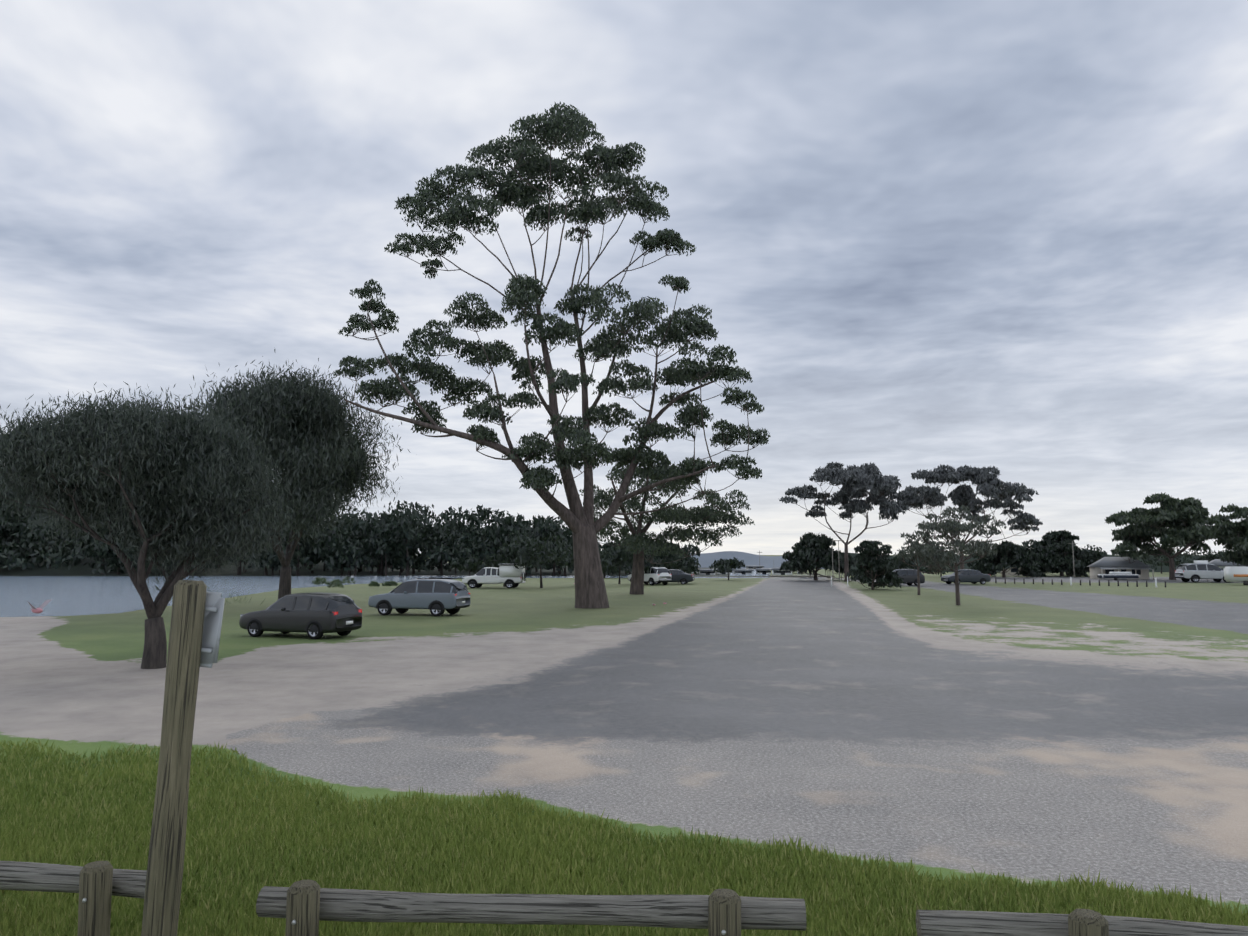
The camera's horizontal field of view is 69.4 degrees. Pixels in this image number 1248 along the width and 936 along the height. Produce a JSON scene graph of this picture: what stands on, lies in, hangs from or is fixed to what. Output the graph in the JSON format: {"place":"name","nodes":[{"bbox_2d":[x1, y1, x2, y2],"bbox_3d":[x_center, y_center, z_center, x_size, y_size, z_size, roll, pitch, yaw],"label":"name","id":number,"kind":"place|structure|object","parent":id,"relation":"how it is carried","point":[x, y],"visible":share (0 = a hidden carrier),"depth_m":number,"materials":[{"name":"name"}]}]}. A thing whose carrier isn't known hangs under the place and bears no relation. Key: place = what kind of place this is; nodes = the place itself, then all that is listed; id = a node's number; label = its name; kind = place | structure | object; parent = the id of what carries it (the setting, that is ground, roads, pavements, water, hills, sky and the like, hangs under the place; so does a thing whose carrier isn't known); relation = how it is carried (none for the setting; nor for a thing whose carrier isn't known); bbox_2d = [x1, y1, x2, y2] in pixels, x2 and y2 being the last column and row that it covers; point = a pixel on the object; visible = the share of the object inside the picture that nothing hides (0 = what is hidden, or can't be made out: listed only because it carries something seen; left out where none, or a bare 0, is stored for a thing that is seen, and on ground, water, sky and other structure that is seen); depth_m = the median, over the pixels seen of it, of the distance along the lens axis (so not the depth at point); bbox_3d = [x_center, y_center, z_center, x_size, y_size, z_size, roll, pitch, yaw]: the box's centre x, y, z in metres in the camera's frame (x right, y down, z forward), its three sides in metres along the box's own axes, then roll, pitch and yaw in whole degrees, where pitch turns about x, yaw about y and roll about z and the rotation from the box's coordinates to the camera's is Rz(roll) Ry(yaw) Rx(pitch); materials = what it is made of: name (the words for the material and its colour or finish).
{"place":"outdoors","nodes":[
{"label":"outdoors","id":0,"kind":"place"},
{"bbox_2d":[27,599,51,612],"bbox_3d":[-24.664,5.843,37.982,0.778,0.562,0.832,2,-6,-21],"label":"flying bird","id":1,"kind":"object","parent":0,"point":[39,609],"visible":1,"depth_m":37.95},
{"bbox_2d":[0,478,729,575],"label":"far hill terrain","id":2,"kind":"structure","parent":0,"point":[80,569],"depth_m":130.47,"materials":[{"name":"green plant"}]},
{"bbox_2d":[0,432,700,575],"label":"tree line","id":3,"kind":"object","parent":2,"relation":"on","point":[392,541],"visible":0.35,"depth_m":125.26,"materials":[{"name":"green plant"}]},
{"bbox_2d":[690,565,834,576],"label":"marina buildings","id":4,"kind":"structure","parent":2,"relation":"on","point":[759,569],"depth_m":130.51,"materials":[{"name":"white"}]},
{"bbox_2d":[0,569,769,616],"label":"water","id":5,"kind":"structure","parent":0,"point":[78,595],"depth_m":77.49,"materials":[{"name":"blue liquid"}]},
{"bbox_2d":[0,0,1247,554],"bbox_3d":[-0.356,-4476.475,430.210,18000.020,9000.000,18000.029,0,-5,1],"label":"sky","id":6,"kind":"structure","parent":0,"point":[1008,238],"depth_m":8028.41,"materials":[{"name":"grey"}]},
{"bbox_2d":[0,555,1247,935],"bbox_3d":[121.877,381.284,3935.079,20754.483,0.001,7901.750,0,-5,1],"label":"ground","id":7,"kind":"structure","parent":0,"point":[1032,729],"depth_m":16.95,"materials":[{"name":"grey asphalt"}]},
{"bbox_2d":[77,861,112,935],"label":"fence post","id":8,"kind":"object","parent":7,"relation":"on","point":[95,891],"visible":1,"depth_m":6.48,"materials":[{"name":"wood"}]},
{"bbox_2d":[0,861,146,898],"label":"fence rail","id":9,"kind":"object","parent":8,"relation":"attached to","point":[29,876],"visible":0.56,"depth_m":6.76,"materials":[{"name":"grey wood"}]},
{"bbox_2d":[0,381,302,668],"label":"tree","id":10,"kind":"object","parent":7,"relation":"on","point":[157,481],"visible":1,"depth_m":22.94,"materials":[{"name":"green plant"}]},
{"bbox_2d":[141,580,206,935],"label":"sign post","id":11,"kind":"object","parent":7,"relation":"on","point":[163,885],"visible":1,"depth_m":5.92,"materials":[{"name":"wood"}]},
{"bbox_2d":[200,592,224,667],"bbox_3d":[-2.954,1.109,6.227,0.370,0.510,0.038,2,-8,15],"label":"sign plate","id":12,"kind":"object","parent":11,"relation":"attached to","point":[214,610],"visible":0.44,"depth_m":6.20,"materials":[{"name":"silver metal"}]},
{"bbox_2d":[156,576,397,604],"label":"bushes","id":13,"kind":"object","parent":7,"relation":"on","point":[339,583],"visible":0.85,"depth_m":71.29,"materials":[{"name":"green plant"}]},
{"bbox_2d":[174,349,409,599],"bbox_3d":[-19.674,0.804,51.413,13.432,14.461,15.026,0,-5,1],"label":"tree","id":14,"kind":"object","parent":7,"relation":"on","point":[306,426],"visible":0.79,"depth_m":48.35,"materials":[{"name":"green plant"}]},
{"bbox_2d":[239,592,361,638],"bbox_3d":[-11.564,5.233,32.248,4.255,1.554,2.040,-2,-6,21],"label":"black hatchback","id":15,"kind":"object","parent":7,"relation":"on","point":[316,615],"visible":1,"depth_m":31.41,"materials":[{"name":"paint"}]},
{"bbox_2d":[285,879,319,935],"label":"fence post","id":16,"kind":"object","parent":7,"relation":"on","point":[303,904],"visible":1,"depth_m":6.10,"materials":[{"name":"wood"}]},
{"bbox_2d":[256,886,805,930],"bbox_3d":[-0.671,3.068,6.277,3.812,0.221,0.222,-1,-6,4],"label":"fence rail","id":17,"kind":"object","parent":16,"relation":"attached to","point":[663,911],"visible":0.94,"depth_m":6.22,"materials":[{"name":"grey wood"}]},
{"bbox_2d":[368,578,469,616],"bbox_3d":[-9.910,6.225,43.704,4.675,1.772,2.180,-2,-6,15],"label":"grey suv","id":18,"kind":"object","parent":7,"relation":"on","point":[436,597],"visible":1,"depth_m":42.85,"materials":[{"name":"paint"}]},
{"bbox_2d":[462,564,525,588],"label":"pickup truck","id":19,"kind":"object","parent":7,"relation":"on","point":[509,576],"visible":1,"depth_m":77.79,"materials":[{"name":"paint"}]},
{"bbox_2d":[333,101,770,608],"bbox_3d":[-4.566,-6.781,51.066,25.933,29.736,10.864,0,-5,1],"label":"tree","id":20,"kind":"object","parent":7,"relation":"on","point":[577,518],"visible":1,"depth_m":50.68,"materials":[{"name":"green plant"}]},
{"bbox_2d":[449,530,744,587],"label":"trees","id":21,"kind":"object","parent":7,"relation":"on","point":[519,555],"visible":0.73,"depth_m":83.44,"materials":[{"name":"green plant"}]},
{"bbox_2d":[0,737,1247,935],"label":"grass blades","id":22,"kind":"object","parent":7,"relation":"on","point":[224,900],"visible":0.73,"depth_m":8.39,"materials":[{"name":"green plant"}]},
{"bbox_2d":[628,567,671,584],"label":"car","id":23,"kind":"object","parent":7,"relation":"on","point":[663,575],"visible":0.62,"depth_m":85.64,"materials":[{"name":"paint"}]},
{"bbox_2d":[565,464,754,594],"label":"tree","id":24,"kind":"object","parent":7,"relation":"on","point":[638,540],"visible":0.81,"depth_m":65.44,"materials":[{"name":"green plant"}]},
{"bbox_2d":[655,569,693,583],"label":"sedan car","id":25,"kind":"object","parent":7,"relation":"on","point":[681,576],"visible":0.54,"depth_m":88.19,"materials":[{"name":"blue paint"}]},
{"bbox_2d":[708,889,740,935],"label":"fence post","id":26,"kind":"object","parent":7,"relation":"on","point":[724,909],"visible":1,"depth_m":5.93,"materials":[{"name":"wood"}]},
{"bbox_2d":[757,540,847,585],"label":"poles","id":27,"kind":"object","parent":7,"relation":"on","point":[759,552],"visible":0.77,"depth_m":95.67,"materials":[{"name":"white metal"}]},
{"bbox_2d":[778,532,860,579],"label":"tree","id":28,"kind":"object","parent":7,"relation":"on","point":[810,546],"visible":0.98,"depth_m":101.11,"materials":[{"name":"green plant"}]},
{"bbox_2d":[779,461,909,581],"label":"tree","id":29,"kind":"object","parent":7,"relation":"on","point":[857,482],"visible":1,"depth_m":97.63,"materials":[{"name":"green plant"}]},
{"bbox_2d":[845,540,903,589],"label":"bush","id":30,"kind":"object","parent":7,"relation":"on","point":[875,563],"visible":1,"depth_m":74.59,"materials":[{"name":"green plant"}]},
{"bbox_2d":[876,569,924,585],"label":"dark car","id":31,"kind":"object","parent":7,"relation":"on","point":[909,576],"visible":0.48,"depth_m":84.33,"materials":[{"name":"black paint"}]},
{"bbox_2d":[891,532,950,594],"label":"tree","id":32,"kind":"object","parent":7,"relation":"on","point":[902,552],"visible":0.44,"depth_m":65.08,"materials":[{"name":"green plant"}]},
{"bbox_2d":[602,539,1247,577],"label":"trees","id":33,"kind":"object","parent":7,"relation":"on","point":[1209,555],"visible":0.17,"depth_m":128.33,"materials":[{"name":"green plant"}]},
{"bbox_2d":[907,505,1006,604],"bbox_3d":[18.924,5.109,52.178,4.999,5.920,5.534,2,-6,-16],"label":"tree","id":34,"kind":"object","parent":7,"relation":"on","point":[952,527],"visible":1,"depth_m":51.36,"materials":[{"name":"green plant"}]},
{"bbox_2d":[941,569,990,583],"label":"dark car","id":35,"kind":"object","parent":7,"relation":"on","point":[971,576],"visible":0.88,"depth_m":88.05,"materials":[{"name":"blue paint"}]},
{"bbox_2d":[896,464,1042,569],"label":"tree","id":36,"kind":"object","parent":7,"relation":"on","point":[994,487],"visible":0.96,"depth_m":98.63,"materials":[{"name":"green plant"}]},
{"bbox_2d":[967,540,1040,577],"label":"tree","id":37,"kind":"object","parent":7,"relation":"on","point":[1011,554],"visible":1,"depth_m":113.36,"materials":[{"name":"green plant"}]},
{"bbox_2d":[1019,529,1107,576],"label":"tree","id":38,"kind":"object","parent":7,"relation":"on","point":[1052,552],"visible":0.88,"depth_m":119.66,"materials":[{"name":"green plant"}]},
{"bbox_2d":[1068,909,1108,935],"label":"fence post","id":39,"kind":"object","parent":7,"relation":"on","point":[1085,922],"visible":1,"depth_m":5.61,"materials":[{"name":"brown wood"}]},
{"bbox_2d":[916,910,1247,935],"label":"fence rail","id":40,"kind":"object","parent":39,"relation":"attached to","point":[954,923],"visible":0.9,"depth_m":5.84,"materials":[{"name":"grey wood"}]},
{"bbox_2d":[995,541,1247,586],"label":"buildings","id":41,"kind":"structure","parent":7,"relation":"on","point":[1115,568],"depth_m":106.57,"materials":[{"name":"white"}]},
{"bbox_2d":[1104,492,1222,579],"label":"tree","id":42,"kind":"object","parent":7,"relation":"on","point":[1183,520],"visible":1,"depth_m":104.64,"materials":[{"name":"green plant"}]},
{"bbox_2d":[1175,563,1228,582],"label":"silver van","id":43,"kind":"object","parent":7,"relation":"on","point":[1193,572],"visible":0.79,"depth_m":94.10,"materials":[{"name":"paint"}]},
{"bbox_2d":[1206,503,1247,566],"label":"tree","id":44,"kind":"object","parent":7,"relation":"on","point":[1229,535],"visible":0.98,"depth_m":106.51,"materials":[{"name":"green plant"}]},
{"bbox_2d":[690,551,823,568],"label":"hill","id":45,"kind":"structure","parent":0,"point":[706,560],"depth_m":186.64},
{"bbox_2d":[842,552,1247,571],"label":"hill","id":46,"kind":"structure","parent":0,"point":[1165,568],"depth_m":152.00,"materials":[{"name":"green"}]}
]}

